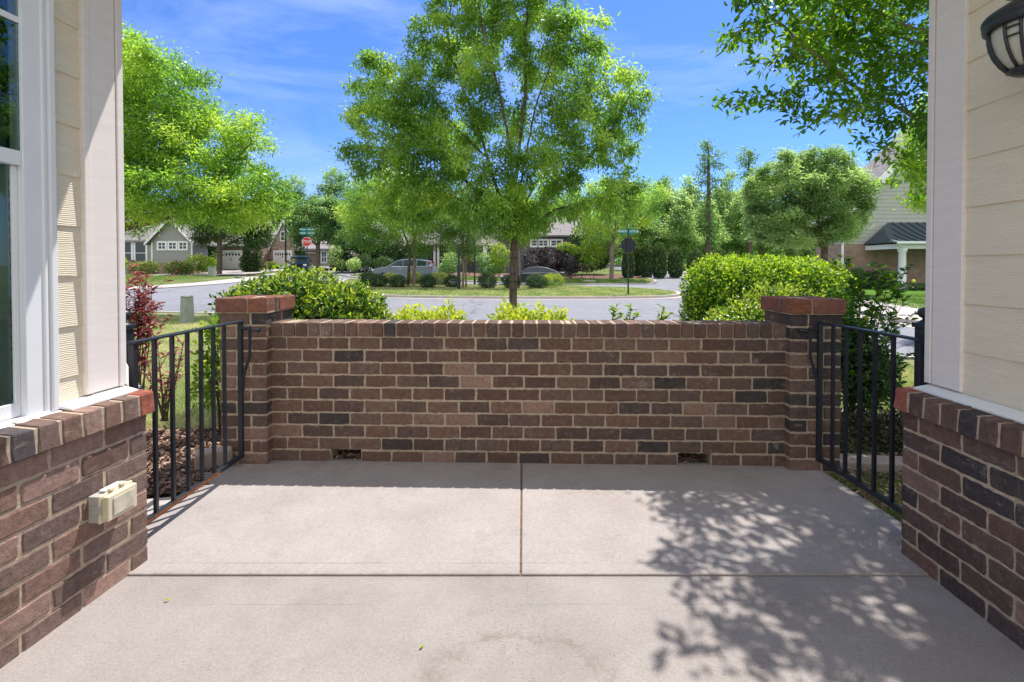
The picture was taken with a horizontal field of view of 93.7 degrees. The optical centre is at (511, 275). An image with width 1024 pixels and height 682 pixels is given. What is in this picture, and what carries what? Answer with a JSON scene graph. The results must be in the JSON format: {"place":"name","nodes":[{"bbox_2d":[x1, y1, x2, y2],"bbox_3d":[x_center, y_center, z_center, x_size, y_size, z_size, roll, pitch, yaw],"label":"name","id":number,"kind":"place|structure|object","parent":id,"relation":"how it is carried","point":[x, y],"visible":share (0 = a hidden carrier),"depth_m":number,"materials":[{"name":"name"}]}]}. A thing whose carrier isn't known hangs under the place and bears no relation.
{"place":"outdoors","nodes":[
{"label":"outdoors","id":0,"kind":"place"},
{"bbox_2d":[146,496,176,515],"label":"walkway","id":1,"kind":"structure","parent":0,"point":[162,502],"depth_m":2.56,"materials":[{"name":"concrete"}]},
{"bbox_2d":[126,310,135,364],"bbox_3d":[-1.862,0.714,2.312,0.068,1.099,0.068,0,1,0],"label":"gate post","id":2,"kind":"object","parent":1,"relation":"on","point":[130,327],"visible":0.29,"depth_m":2.30,"materials":[{"name":"black metal"}]},
{"bbox_2d":[125,269,277,286],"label":"lawn","id":3,"kind":"structure","parent":0,"point":[196,279],"depth_m":38.05,"materials":[{"name":"green plant"}]},
{"bbox_2d":[126,259,161,274],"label":"garden bush","id":4,"kind":"object","parent":3,"relation":"on","point":[149,269],"visible":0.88,"depth_m":44.21,"materials":[{"name":"green plant"}]},
{"bbox_2d":[161,259,195,274],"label":"garden bush","id":5,"kind":"object","parent":3,"relation":"on","point":[183,267],"visible":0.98,"depth_m":44.23,"materials":[{"name":"green plant"}]},
{"bbox_2d":[182,253,216,273],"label":"garden bush","id":6,"kind":"object","parent":3,"relation":"on","point":[205,263],"visible":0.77,"depth_m":46.15,"materials":[{"name":"green plant"}]},
{"bbox_2d":[183,196,278,273],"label":"yard tree","id":7,"kind":"object","parent":3,"relation":"on","point":[203,239],"visible":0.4,"depth_m":45.65,"materials":[{"name":"green plant"}]},
{"bbox_2d":[216,223,277,269],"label":"garage house","id":8,"kind":"structure","parent":3,"relation":"on","point":[231,261],"depth_m":55.94,"materials":[{"name":"red brick"}]},
{"bbox_2d":[222,250,241,268],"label":"garage door","id":9,"kind":"structure","parent":8,"relation":"in","point":[231,261],"depth_m":55.93,"materials":[{"name":"white plastic"}]},
{"bbox_2d":[152,270,261,274],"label":"driveway","id":10,"kind":"structure","parent":0,"point":[232,272],"depth_m":46.80,"materials":[{"name":"concrete"}]},
{"bbox_2d":[125,268,301,288],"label":"sidewalk","id":11,"kind":"structure","parent":0,"point":[209,282],"depth_m":33.13,"materials":[{"name":"concrete"}]},
{"bbox_2d":[128,457,520,575],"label":"patio","id":12,"kind":"structure","parent":0,"point":[343,516],"depth_m":2.35,"materials":[{"name":"concrete"}]},
{"bbox_2d":[351,266,653,282],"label":"back lawn","id":13,"kind":"structure","parent":0,"point":[607,269],"depth_m":51.42,"materials":[{"name":"green plant"}]},
{"bbox_2d":[326,231,392,272],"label":"evergreen mass","id":14,"kind":"object","parent":13,"relation":"on","point":[347,255],"visible":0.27,"depth_m":51.02,"materials":[{"name":"green plant"}]},
{"bbox_2d":[358,251,393,268],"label":"garden bush","id":15,"kind":"object","parent":13,"relation":"on","point":[362,260],"visible":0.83,"depth_m":44.73,"materials":[{"name":"green plant"}]},
{"bbox_2d":[437,252,461,275],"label":"garden bush","id":16,"kind":"object","parent":13,"relation":"on","point":[450,266],"visible":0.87,"depth_m":42.63,"materials":[{"name":"green plant"}]},
{"bbox_2d":[439,272,509,276],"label":"mulch bed","id":17,"kind":"object","parent":13,"relation":"on","point":[472,274],"visible":0.1,"depth_m":48.06,"materials":[{"name":"brown soil"}]},
{"bbox_2d":[377,234,456,267],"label":"evergreen mass","id":18,"kind":"object","parent":17,"relation":"on","point":[401,252],"visible":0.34,"depth_m":49.31,"materials":[{"name":"green plant"}]},
{"bbox_2d":[372,216,581,272],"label":"charcoal house","id":19,"kind":"structure","parent":13,"relation":"on","point":[555,237],"depth_m":52.98,"materials":[{"name":"grey"}]},
{"bbox_2d":[473,252,494,275],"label":"garden bush","id":20,"kind":"object","parent":13,"relation":"on","point":[483,264],"visible":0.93,"depth_m":42.68,"materials":[{"name":"green plant"}]},
{"bbox_2d":[488,241,509,276],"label":"garden bush","id":21,"kind":"object","parent":13,"relation":"on","point":[495,260],"visible":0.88,"depth_m":43.69,"materials":[{"name":"green plant"}]},
{"bbox_2d":[521,246,579,277],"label":"purple hedge","id":22,"kind":"object","parent":13,"relation":"on","point":[557,266],"visible":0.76,"depth_m":43.08,"materials":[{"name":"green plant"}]},
{"bbox_2d":[555,241,580,278],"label":"tree","id":23,"kind":"object","parent":13,"relation":"on","point":[570,248],"visible":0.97,"depth_m":42.89,"materials":[{"name":"green plant"}]},
{"bbox_2d":[568,221,610,273],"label":"evergreen mass","id":24,"kind":"object","parent":13,"relation":"on","point":[603,265],"visible":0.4,"depth_m":49.43,"materials":[{"name":"green plant"}]},
{"bbox_2d":[565,274,645,278],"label":"mulch bed","id":25,"kind":"object","parent":13,"relation":"on","point":[604,276],"visible":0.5,"depth_m":46.61,"materials":[{"name":"brown soil"}]},
{"bbox_2d":[579,237,608,277],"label":"tree","id":26,"kind":"object","parent":25,"relation":"on","point":[599,249],"visible":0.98,"depth_m":43.67,"materials":[{"name":"green plant"}]},
{"bbox_2d":[621,251,634,277],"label":"columnar evergreen","id":27,"kind":"object","parent":25,"relation":"on","point":[631,265],"visible":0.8,"depth_m":44.65,"materials":[{"name":"green plant"}]},
{"bbox_2d":[639,241,653,277],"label":"columnar evergreen","id":28,"kind":"object","parent":25,"relation":"on","point":[646,263],"visible":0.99,"depth_m":45.60,"materials":[{"name":"green plant"}]},
{"bbox_2d":[565,169,674,278],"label":"verge tree","id":29,"kind":"object","parent":13,"relation":"on","point":[645,220],"visible":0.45,"depth_m":42.64,"materials":[{"name":"green plant"}]},
{"bbox_2d":[345,280,674,295],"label":"island lawn","id":30,"kind":"structure","parent":0,"point":[517,293],"depth_m":23.40,"materials":[{"name":"green plant"}]},
{"bbox_2d":[370,284,569,289],"bbox_3d":[-2.644,0.661,29.992,13.912,0.225,5.844,0,1,0],"label":"mulch bed","id":31,"kind":"object","parent":30,"relation":"on","point":[448,288],"visible":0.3,"depth_m":28.62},
{"bbox_2d":[369,273,387,286],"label":"ball shrub","id":32,"kind":"object","parent":31,"relation":"on","point":[378,282],"visible":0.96,"depth_m":28.77,"materials":[{"name":"green plant"}]},
{"bbox_2d":[387,274,407,287],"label":"ball shrub","id":33,"kind":"object","parent":31,"relation":"on","point":[403,282],"visible":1,"depth_m":28.40,"materials":[{"name":"green plant"}]},
{"bbox_2d":[330,164,473,285],"bbox_3d":[-6.725,-3.270,30.372,9.774,7.936,5.540,0,1,0],"label":"island tree","id":34,"kind":"object","parent":31,"relation":"on","point":[362,226],"visible":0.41,"depth_m":29.93,"materials":[{"name":"green plant"}]},
{"bbox_2d":[418,273,436,287],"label":"ball shrub","id":35,"kind":"object","parent":31,"relation":"on","point":[430,283],"visible":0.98,"depth_m":28.39,"materials":[{"name":"green plant"}]},
{"bbox_2d":[426,181,501,286],"bbox_3d":[-2.941,-2.678,29.497,6.197,6.922,4.371,0,1,0],"label":"island tree","id":36,"kind":"object","parent":31,"relation":"on","point":[465,245],"visible":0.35,"depth_m":29.22,"materials":[{"name":"green plant"}]},
{"bbox_2d":[477,273,497,287],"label":"ball shrub","id":37,"kind":"object","parent":31,"relation":"on","point":[492,278],"visible":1,"depth_m":28.41,"materials":[{"name":"green plant"}]},
{"bbox_2d":[525,273,547,288],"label":"ball shrub","id":38,"kind":"object","parent":31,"relation":"on","point":[537,283],"visible":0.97,"depth_m":28.55,"materials":[{"name":"green plant"}]},
{"bbox_2d":[619,224,637,294],"bbox_3d":[5.389,-0.746,22.312,0.893,3.491,0.458,-1,1,-31],"label":"stop sign","id":39,"kind":"object","parent":30,"relation":"on","point":[628,244],"visible":0.97,"depth_m":22.30,"materials":[{"name":"black metal"}]},
{"bbox_2d":[0,576,1023,681],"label":"porch floor","id":40,"kind":"structure","parent":0,"point":[376,628],"depth_m":1.65,"materials":[{"name":"concrete"}]},
{"bbox_2d":[0,0,1023,668],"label":"porch house","id":41,"kind":"structure","parent":40,"relation":"on","point":[74,408],"depth_m":1.79,"materials":[{"name":"brick"}]},
{"bbox_2d":[0,0,61,428],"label":"window","id":42,"kind":"structure","parent":41,"relation":"in","point":[29,320],"depth_m":1.66,"materials":[{"name":"white plastic"}]},
{"bbox_2d":[88,480,136,524],"bbox_3d":[-1.532,0.866,1.848,0.080,0.116,0.148,0,1,4],"label":"outlet cover","id":43,"kind":"object","parent":41,"relation":"attached to","point":[112,501],"visible":1,"depth_m":1.81,"materials":[{"name":"beige plastic"}]},
{"bbox_2d":[980,0,1023,77],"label":"wall lantern","id":44,"kind":"object","parent":41,"relation":"attached to","point":[1002,31],"depth_m":1.48,"materials":[{"name":"black metal"}]},
{"bbox_2d":[125,265,914,354],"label":"road","id":45,"kind":"structure","parent":0,"point":[585,310],"depth_m":18.18,"materials":[{"name":"grey asphalt"}]},
{"bbox_2d":[262,221,322,265],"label":"steep gable house","id":46,"kind":"structure","parent":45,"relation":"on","point":[276,253],"depth_m":60.88,"materials":[{"name":"beige brick"}]},
{"bbox_2d":[273,250,291,265],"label":"garage door","id":47,"kind":"structure","parent":46,"relation":"in","point":[278,255],"depth_m":60.86,"materials":[{"name":"white plastic"}]},
{"bbox_2d":[286,256,312,272],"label":"off road vehicle","id":48,"kind":"object","parent":45,"relation":"on","point":[300,262],"visible":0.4,"depth_m":46.70,"materials":[{"name":"blue paint"}]},
{"bbox_2d":[280,192,360,273],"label":"cloud tree","id":49,"kind":"object","parent":45,"relation":"on","point":[313,219],"visible":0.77,"depth_m":45.25,"materials":[{"name":"green leaf"},{"name":"bark"}]},
{"bbox_2d":[303,240,357,265],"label":"tan house","id":50,"kind":"structure","parent":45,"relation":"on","point":[324,249],"depth_m":57.98,"materials":[{"name":"brown brick"}]},
{"bbox_2d":[327,243,347,270],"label":"white flowering shrub","id":51,"kind":"object","parent":45,"relation":"on","point":[339,263],"visible":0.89,"depth_m":49.66,"materials":[{"name":"green plant"}]},
{"bbox_2d":[372,259,436,278],"bbox_3d":[-8.138,-0.398,36.599,4.650,1.723,2.120,0,1,3],"label":"parked car","id":52,"kind":"object","parent":45,"relation":"on","point":[423,267],"visible":0.57,"depth_m":35.73,"materials":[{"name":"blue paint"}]},
{"bbox_2d":[346,267,657,284],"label":"kerb","id":53,"kind":"structure","parent":45,"relation":"on","point":[652,282],"depth_m":38.48,"materials":[{"name":"concrete"}]},
{"bbox_2d":[341,279,680,298],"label":"kerb","id":54,"kind":"structure","parent":45,"relation":"on","point":[677,294],"depth_m":20.98,"materials":[{"name":"concrete"}]},
{"bbox_2d":[500,266,564,285],"bbox_3d":[1.564,0.054,36.806,4.920,1.473,2.080,0,1,-2],"label":"parked sedan","id":55,"kind":"object","parent":45,"relation":"on","point":[525,273],"visible":0.27,"depth_m":35.98,"materials":[{"name":"grey paint"}]},
{"bbox_2d":[125,275,924,522],"bbox_3d":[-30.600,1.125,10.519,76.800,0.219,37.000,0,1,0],"label":"lawn","id":56,"kind":"structure","parent":0,"point":[210,423],"depth_m":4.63,"materials":[{"name":"green plant"}]},
{"bbox_2d":[145,425,221,497],"bbox_3d":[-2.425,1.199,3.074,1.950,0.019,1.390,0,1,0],"label":"mulch bed","id":57,"kind":"object","parent":56,"relation":"on","point":[182,489],"visible":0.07,"depth_m":3.02,"materials":[{"name":"brown wood"}]},
{"bbox_2d":[125,260,177,389],"bbox_3d":[-3.256,0.514,4.193,0.674,1.300,0.592,0,1,0],"label":"red shrub","id":58,"kind":"object","parent":57,"relation":"on","point":[140,309],"visible":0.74,"depth_m":4.19,"materials":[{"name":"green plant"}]},
{"bbox_2d":[138,336,193,420],"bbox_3d":[-2.632,0.757,3.607,0.516,0.685,0.265,0,1,20],"label":"red shrub","id":59,"kind":"object","parent":57,"relation":"on","point":[164,408],"visible":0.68,"depth_m":3.61,"materials":[{"name":"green plant"}]},
{"bbox_2d":[181,311,221,434],"bbox_3d":[-2.177,0.740,3.461,0.276,1.015,0.429,0,1,0],"label":"young shrub","id":60,"kind":"object","parent":57,"relation":"on","point":[194,384],"visible":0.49,"depth_m":3.42,"materials":[{"name":"green plant"}]},
{"bbox_2d":[180,295,194,323],"bbox_3d":[-7.456,0.785,11.014,0.224,0.645,0.224,1,1,32],"label":"utility pedestal","id":61,"kind":"object","parent":56,"relation":"on","point":[186,309],"visible":0.99,"depth_m":10.95,"materials":[{"name":"green metal"}]},
{"bbox_2d":[194,446,232,472],"bbox_3d":[-1.860,1.173,2.999,0.200,0.180,0.100,0,1,-29],"label":"edging stone","id":62,"kind":"object","parent":56,"relation":"on","point":[208,458],"visible":0.42,"depth_m":2.96,"materials":[{"name":"grey stone"}]},
{"bbox_2d":[122,20,306,240],"bbox_3d":[-10.081,-3.085,12.744,8.620,8.490,4.169,0,1,5],"label":"street tree","id":63,"kind":"object","parent":56,"relation":"on","point":[160,159],"visible":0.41,"depth_m":12.35,"materials":[{"name":"green plant"}]},
{"bbox_2d":[208,262,394,323],"bbox_3d":[-1.854,0.558,4.261,1.774,1.360,1.351,0,1,0],"label":"evergreen bush","id":64,"kind":"object","parent":56,"relation":"on","point":[316,298],"visible":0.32,"depth_m":4.00,"materials":[{"name":"green plant"}]},
{"bbox_2d":[328,0,663,318],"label":"shade tree","id":65,"kind":"object","parent":56,"relation":"on","point":[392,111],"visible":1,"depth_m":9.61,"materials":[{"name":"green plant"}]},
{"bbox_2d":[692,279,826,320],"bbox_3d":[2.175,0.638,4.145,1.500,1.205,0.789,0,1,-20],"label":"hedge","id":66,"kind":"object","parent":56,"relation":"on","point":[748,309],"visible":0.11,"depth_m":4.11,"materials":[{"name":"green plant"}]},
{"bbox_2d":[678,252,862,323],"bbox_3d":[3.162,0.457,5.944,2.141,1.522,1.456,0,1,0],"label":"hedge","id":67,"kind":"object","parent":56,"relation":"on","point":[720,284],"visible":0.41,"depth_m":5.70,"materials":[{"name":"green plant"}]},
{"bbox_2d":[694,0,928,206],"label":"overhanging tree","id":68,"kind":"object","parent":56,"relation":"on","point":[841,33],"visible":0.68,"depth_m":4.09,"materials":[{"name":"green plant"}]},
{"bbox_2d":[826,473,902,521],"bbox_3d":[2.380,1.223,2.610,1.040,0.012,1.220,0,1,0],"label":"soil strip","id":69,"kind":"object","parent":56,"relation":"on","point":[879,487],"visible":0.06,"depth_m":2.74,"materials":[{"name":"brown soil"}]},
{"bbox_2d":[831,450,902,517],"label":"mulch chips","id":70,"kind":"object","parent":69,"relation":"on","point":[883,483],"visible":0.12,"depth_m":2.77,"materials":[{"name":"brown wood"}]},
{"bbox_2d":[911,307,931,385],"bbox_3d":[1.895,0.706,2.211,0.068,1.119,0.068,0,1,0],"label":"gate post","id":71,"kind":"object","parent":69,"relation":"on","point":[919,326],"visible":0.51,"depth_m":2.20,"materials":[{"name":"black metal"}]},
{"bbox_2d":[799,321,924,513],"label":"iron gate","id":72,"kind":"structure","parent":71,"relation":"attached to","point":[919,381],"depth_m":2.55,"materials":[{"name":"black metal"}]},
{"bbox_2d":[839,454,902,475],"bbox_3d":[2.330,1.211,2.979,0.850,0.145,0.140,0,1,7],"label":"edging stone","id":73,"kind":"object","parent":56,"relation":"on","point":[882,463],"visible":0.03,"depth_m":2.94,"materials":[{"name":"grey stone"}]},
{"bbox_2d":[840,401,903,455],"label":"ground cover","id":74,"kind":"object","parent":56,"relation":"on","point":[882,431],"visible":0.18,"depth_m":3.36,"materials":[{"name":"green plant"}]},
{"bbox_2d":[827,252,918,419],"bbox_3d":[2.787,0.502,3.728,0.684,1.373,0.971,1,1,35],"label":"tall shrub","id":75,"kind":"object","parent":56,"relation":"on","point":[893,283],"visible":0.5,"depth_m":3.61,"materials":[{"name":"green plant"}]},
{"bbox_2d":[840,305,908,431],"bbox_3d":[2.731,0.742,3.740,0.564,1.007,0.758,0,1,0],"label":"dark shrub","id":76,"kind":"object","parent":56,"relation":"on","point":[883,358],"visible":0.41,"depth_m":3.58,"materials":[{"name":"green plant"}]},
{"bbox_2d":[889,91,927,218],"bbox_3d":[8.629,-1.446,9.501,2.279,5.220,2.513,0,1,0],"label":"edge tree","id":77,"kind":"object","parent":56,"relation":"on","point":[923,200],"visible":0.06,"depth_m":9.54,"materials":[{"name":"green plant"}]},
{"label":"mulch bed","id":78,"kind":"structure","parent":56,"relation":"on","visible":0},
{"bbox_2d":[391,293,466,319],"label":"shrub","id":79,"kind":"object","parent":78,"relation":"on","point":[421,315],"visible":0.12,"depth_m":3.70,"materials":[{"name":"green plant"}]},
{"bbox_2d":[487,293,574,320],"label":"shrub","id":80,"kind":"object","parent":78,"relation":"on","point":[515,314],"visible":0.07,"depth_m":3.71,"materials":[{"name":"green plant"}]},
{"bbox_2d":[122,0,928,262],"label":"sky","id":81,"kind":"structure","parent":0,"point":[289,58],"materials":[{"name":"blue"}]},
{"bbox_2d":[556,265,797,285],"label":"ground","id":82,"kind":"structure","parent":0,"point":[575,284],"depth_m":38.10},
{"bbox_2d":[125,219,217,273],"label":"gable house","id":83,"kind":"structure","parent":82,"relation":"on","point":[165,245],"depth_m":46.98,"materials":[{"name":"grey"}]},
{"bbox_2d":[133,242,147,262],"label":"window","id":84,"kind":"structure","parent":83,"relation":"in","point":[140,250],"depth_m":49.44,"materials":[{"name":"white plastic"}]},
{"bbox_2d":[238,243,263,271],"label":"tall evergreen","id":85,"kind":"object","parent":82,"relation":"on","point":[246,260],"visible":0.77,"depth_m":50.48,"materials":[{"name":"green plant"}]},
{"bbox_2d":[269,171,313,227],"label":"dark tree","id":86,"kind":"object","parent":82,"relation":"on","point":[298,183],"visible":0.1,"depth_m":79.18,"materials":[{"name":"green plant"}]},
{"bbox_2d":[309,166,360,230],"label":"dark tree","id":87,"kind":"object","parent":82,"relation":"on","point":[330,187],"visible":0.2,"depth_m":82.63,"materials":[{"name":"green plant"}]},
{"bbox_2d":[617,197,664,250],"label":"woodland tree","id":88,"kind":"object","parent":82,"relation":"on","point":[646,235],"visible":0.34,"depth_m":58.47,"materials":[{"name":"green plant"}]},
{"bbox_2d":[652,241,667,277],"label":"columnar evergreen","id":89,"kind":"object","parent":82,"relation":"on","point":[660,265],"visible":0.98,"depth_m":45.54,"materials":[{"name":"green plant"}]},
{"bbox_2d":[667,246,684,277],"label":"columnar evergreen","id":90,"kind":"object","parent":82,"relation":"on","point":[675,258],"visible":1,"depth_m":46.07,"materials":[{"name":"green plant"}]},
{"bbox_2d":[686,248,703,275],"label":"columnar evergreen","id":91,"kind":"object","parent":82,"relation":"on","point":[694,254],"visible":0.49,"depth_m":46.58,"materials":[{"name":"green plant"}]},
{"bbox_2d":[522,461,928,575],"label":"patio","id":92,"kind":"structure","parent":0,"point":[696,518],"depth_m":2.33,"materials":[{"name":"concrete"}]},
{"bbox_2d":[519,464,522,575],"bbox_3d":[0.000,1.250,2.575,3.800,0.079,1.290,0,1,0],"label":"expansion joint","id":93,"kind":"object","parent":92,"relation":"in","point":[521,527],"visible":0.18,"depth_m":2.30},
{"bbox_2d":[215,295,846,472],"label":"garden wall","id":94,"kind":"structure","parent":92,"relation":"on","point":[713,392],"depth_m":3.04,"materials":[{"name":"brick"}]},
{"bbox_2d":[126,320,260,525],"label":"iron gate","id":95,"kind":"structure","parent":94,"relation":"attached to","point":[133,383],"depth_m":2.46,"materials":[{"name":"black metal"}]},
{"bbox_2d":[649,268,921,319],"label":"sidewalk","id":96,"kind":"structure","parent":0,"point":[903,311],"depth_m":14.32,"materials":[{"name":"concrete"}]},
{"bbox_2d":[677,264,924,300],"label":"side lawn","id":97,"kind":"structure","parent":0,"point":[868,291],"depth_m":25.38,"materials":[{"name":"green plant"}]},
{"bbox_2d":[632,170,678,259],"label":"woodland tree","id":98,"kind":"object","parent":97,"relation":"on","point":[668,205],"visible":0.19,"depth_m":63.34,"materials":[{"name":"green plant"}]},
{"bbox_2d":[659,186,703,263],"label":"woodland tree","id":99,"kind":"object","parent":97,"relation":"on","point":[680,223],"visible":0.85,"depth_m":58.94,"materials":[{"name":"green plant"}]},
{"bbox_2d":[669,174,705,261],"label":"woodland tree","id":100,"kind":"object","parent":97,"relation":"on","point":[691,190],"visible":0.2,"depth_m":65.29,"materials":[{"name":"green plant"}]},
{"bbox_2d":[690,198,731,256],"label":"woodland tree","id":101,"kind":"object","parent":97,"relation":"on","point":[722,238],"visible":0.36,"depth_m":61.65,"materials":[{"name":"green plant"}]},
{"bbox_2d":[690,138,736,263],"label":"slim tree","id":102,"kind":"object","parent":97,"relation":"on","point":[708,224],"visible":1,"depth_m":55.66,"materials":[{"name":"green plant"}]},
{"bbox_2d":[712,168,741,256],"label":"woodland tree","id":103,"kind":"object","parent":97,"relation":"on","point":[728,197],"visible":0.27,"depth_m":71.22,"materials":[{"name":"green plant"}]},
{"bbox_2d":[719,190,759,262],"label":"woodland tree","id":104,"kind":"object","parent":97,"relation":"on","point":[738,244],"visible":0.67,"depth_m":67.45,"materials":[{"name":"green plant"}]},
{"bbox_2d":[732,145,760,263],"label":"slim tree","id":105,"kind":"object","parent":97,"relation":"on","point":[746,163],"visible":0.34,"depth_m":59.70,"materials":[{"name":"green plant"}]},
{"bbox_2d":[751,174,781,258],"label":"woodland tree","id":106,"kind":"object","parent":97,"relation":"on","point":[766,249],"visible":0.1,"depth_m":69.06,"materials":[{"name":"green plant"}]},
{"bbox_2d":[736,144,885,264],"bbox_3d":[14.225,-2.668,22.948,7.112,7.224,3.885,0,1,0],"label":"feathery tree","id":107,"kind":"object","parent":97,"relation":"on","point":[809,191],"visible":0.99,"depth_m":22.27,"materials":[{"name":"green plant"}]},
{"bbox_2d":[845,267,897,288],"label":"foundation hedge","id":108,"kind":"object","parent":97,"relation":"on","point":[872,278],"visible":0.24,"depth_m":28.70,"materials":[{"name":"green plant"}]},
{"bbox_2d":[808,129,925,289],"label":"sage house","id":109,"kind":"structure","parent":0,"point":[893,240],"depth_m":29.94,"materials":[{"name":"beige"}]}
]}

